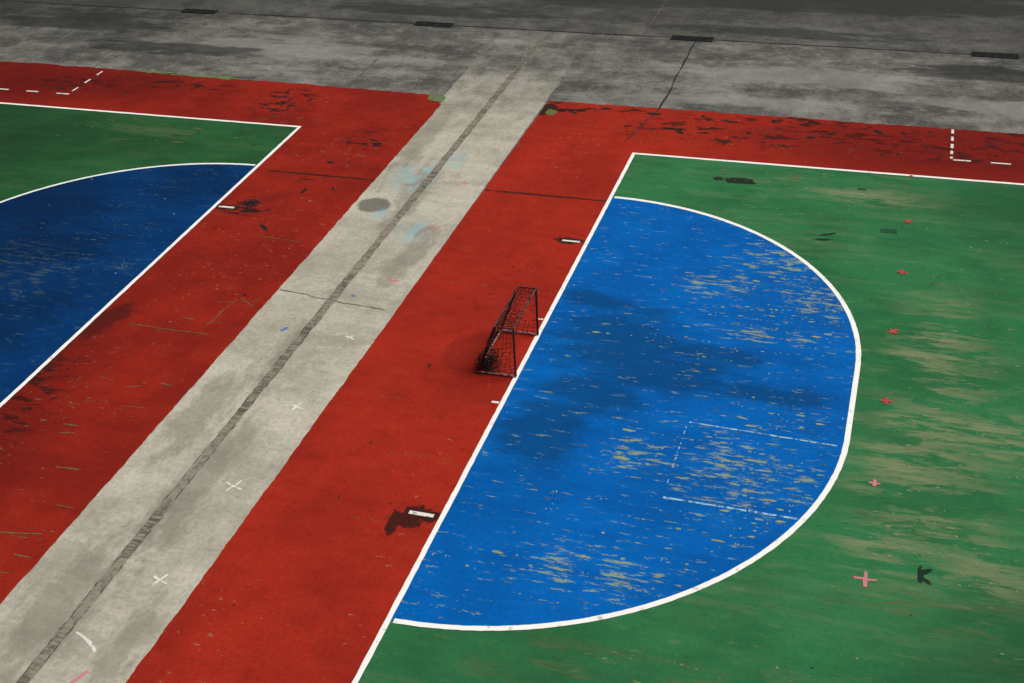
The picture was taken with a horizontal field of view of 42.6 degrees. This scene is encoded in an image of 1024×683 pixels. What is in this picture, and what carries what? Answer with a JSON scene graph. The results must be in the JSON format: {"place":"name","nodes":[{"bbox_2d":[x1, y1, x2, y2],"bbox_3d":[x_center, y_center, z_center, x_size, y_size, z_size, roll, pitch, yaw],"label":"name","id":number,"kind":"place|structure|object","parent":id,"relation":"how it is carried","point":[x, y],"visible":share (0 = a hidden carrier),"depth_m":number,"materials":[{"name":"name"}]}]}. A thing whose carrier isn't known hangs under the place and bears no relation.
{"place":"outdoors","nodes":[
{"label":"outdoors","id":0,"kind":"place"},
{"bbox_2d":[0,0,1023,316],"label":"concrete ground","id":1,"kind":"structure","parent":0,"point":[886,80],"depth_m":39.20,"materials":[{"name":"grey concrete"}]},
{"bbox_2d":[180,8,218,13],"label":"drain grate","id":2,"kind":"object","parent":1,"relation":"on","point":[197,11],"visible":1,"depth_m":43.55,"materials":[{"name":"metal"}]},
{"bbox_2d":[0,61,440,603],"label":"red court surface","id":3,"kind":"object","parent":1,"relation":"on","point":[215,260],"visible":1,"depth_m":27.93,"materials":[{"name":"paint"}]},
{"bbox_2d":[0,104,296,200],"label":"green court surface","id":4,"kind":"object","parent":3,"relation":"on","point":[36,152],"visible":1,"depth_m":34.33,"materials":[{"name":"paint"}]},
{"bbox_2d":[0,164,255,402],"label":"blue goal area","id":5,"kind":"object","parent":4,"relation":"on","point":[80,283],"visible":1,"depth_m":29.63,"materials":[{"name":"paint"}]},
{"bbox_2d":[1,170,201,320],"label":"worn paint flecks","id":6,"kind":"object","parent":5,"relation":"on","point":[107,235],"visible":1,"depth_m":29.77,"materials":[{"name":"beige paint"}]},
{"bbox_2d":[0,102,301,406],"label":"white court lines","id":7,"kind":"object","parent":4,"relation":"on","point":[32,375],"visible":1,"depth_m":31.82,"materials":[{"name":"paint"}]},
{"bbox_2d":[57,117,250,143],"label":"worn paint flecks","id":8,"kind":"object","parent":4,"relation":"on","point":[154,136],"visible":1,"depth_m":34.86,"materials":[{"name":"beige paint"}]},
{"bbox_2d":[0,235,298,534],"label":"hairline scratches","id":9,"kind":"object","parent":3,"relation":"on","point":[159,328],"visible":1,"depth_m":26.28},
{"bbox_2d":[122,69,445,101],"bbox_3d":[-6.731,-7.428,37.645,10.464,0.001,0.522,9,34,19],"label":"old green paint remnant","id":10,"kind":"object","parent":3,"relation":"on","point":[439,98],"visible":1,"depth_m":38.26,"materials":[{"name":"green paint"}]},
{"bbox_2d":[0,29,591,682],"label":"concrete walkway","id":11,"kind":"structure","parent":1,"relation":"on","point":[122,623],"depth_m":23.88,"materials":[{"name":"grey concrete"}]},
{"bbox_2d":[75,336,353,651],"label":"white cross markings","id":12,"kind":"object","parent":11,"relation":"on","point":[90,643],"visible":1,"depth_m":19.98,"materials":[{"name":"paint"}]},
{"bbox_2d":[16,32,549,682],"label":"channel edge gap","id":13,"kind":"object","parent":11,"relation":"on","point":[260,392],"visible":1,"depth_m":23.78,"materials":[{"name":"grey concrete"}]},
{"bbox_2d":[17,32,549,682],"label":"drainage channel","id":14,"kind":"object","parent":11,"relation":"on","point":[101,584],"visible":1,"depth_m":23.49,"materials":[{"name":"grey concrete"}]},
{"bbox_2d":[71,181,880,682],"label":"pink cross markings","id":15,"kind":"object","parent":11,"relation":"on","point":[865,577],"visible":1,"depth_m":19.26,"materials":[{"name":"paint"}]},
{"bbox_2d":[94,0,666,309],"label":"concrete crack","id":16,"kind":"object","parent":1,"relation":"on","point":[353,81],"visible":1,"depth_m":39.40,"materials":[{"name":"grey concrete"}]},
{"bbox_2d":[413,21,454,27],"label":"drain grate","id":17,"kind":"object","parent":1,"relation":"on","point":[432,24],"visible":1,"depth_m":41.34,"materials":[{"name":"metal"}]},
{"bbox_2d":[0,0,1019,138],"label":"slab joint","id":18,"kind":"object","parent":1,"relation":"on","point":[665,98],"visible":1,"depth_m":39.60,"materials":[{"name":"grey concrete"}]},
{"bbox_2d":[126,101,1023,682],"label":"red court surface","id":19,"kind":"object","parent":1,"relation":"on","point":[306,573],"visible":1,"depth_m":23.86,"materials":[{"name":"paint"}]},
{"bbox_2d":[0,115,945,572],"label":"worn paint flecks","id":20,"kind":"object","parent":19,"relation":"on","point":[170,385],"visible":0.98,"depth_m":23.87,"materials":[{"name":"paint"}]},
{"bbox_2d":[0,71,1010,516],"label":"dashed court markings","id":21,"kind":"object","parent":19,"relation":"on","point":[538,319],"visible":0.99,"depth_m":30.85,"materials":[{"name":"white paint"}]},
{"bbox_2d":[475,286,538,376],"bbox_3d":[-0.111,-0.228,24.601,0.831,1.061,1.596,7,33,16],"label":"football goal","id":22,"kind":"object","parent":19,"relation":"on","point":[484,362],"visible":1,"depth_m":24.31,"materials":[{"name":"black metal"}]},
{"bbox_2d":[21,76,1008,605],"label":"bare scars","id":23,"kind":"object","parent":19,"relation":"on","point":[543,218],"visible":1,"depth_m":32.79,"materials":[{"name":"concrete"}]},
{"bbox_2d":[358,154,1023,682],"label":"green court surface","id":24,"kind":"object","parent":19,"relation":"on","point":[802,602],"visible":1,"depth_m":20.63,"materials":[{"name":"paint"}]},
{"bbox_2d":[391,197,855,625],"bbox_3d":[3.118,0.689,23.878,6.000,0.001,14.148,7,33,16],"label":"blue goal area","id":25,"kind":"object","parent":24,"relation":"on","point":[638,259],"visible":1,"depth_m":22.54,"materials":[{"name":"paint"}]},
{"bbox_2d":[418,204,847,611],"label":"worn paint flecks","id":26,"kind":"object","parent":25,"relation":"on","point":[623,458],"visible":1,"depth_m":21.94,"materials":[{"name":"beige paint"}]},
{"bbox_2d":[463,254,848,607],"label":"worn paint flecks","id":27,"kind":"object","parent":25,"relation":"on","point":[707,444],"visible":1,"depth_m":21.75,"materials":[{"name":"beige paint"}]},
{"bbox_2d":[663,422,836,519],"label":"pale blue box markings","id":28,"kind":"object","parent":25,"relation":"on","point":[665,497],"visible":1,"depth_m":21.04,"materials":[{"name":"paint"}]},
{"bbox_2d":[352,152,1023,682],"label":"white court lines","id":29,"kind":"object","parent":24,"relation":"on","point":[644,606],"visible":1,"depth_m":21.46,"materials":[{"name":"paint"}]},
{"bbox_2d":[573,174,1023,682],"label":"worn paint flecks","id":30,"kind":"object","parent":24,"relation":"on","point":[963,568],"visible":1,"depth_m":21.63,"materials":[{"name":"beige paint"}]},
{"bbox_2d":[722,170,912,403],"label":"red cross markings","id":31,"kind":"object","parent":24,"relation":"on","point":[886,400],"visible":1,"depth_m":24.94,"materials":[{"name":"paint"}]},
{"bbox_2d":[857,188,896,232],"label":"green repair patches","id":32,"kind":"object","parent":24,"relation":"on","point":[889,230],"visible":1,"depth_m":28.36,"materials":[{"name":"paint"}]},
{"bbox_2d":[670,35,713,41],"bbox_3d":[5.376,-9.032,39.168,1.260,0.024,0.360,7,33,16],"label":"drain grate","id":33,"kind":"object","parent":1,"relation":"on","point":[692,38],"visible":1,"depth_m":39.14,"materials":[{"name":"metal"}]},
{"bbox_2d":[971,51,1018,58],"bbox_3d":[13.564,-8.035,36.879,1.260,0.024,0.360,7,33,16],"label":"drain grate","id":34,"kind":"object","parent":1,"relation":"on","point":[996,55],"visible":1,"depth_m":36.86,"materials":[{"name":"metal"}]}
]}

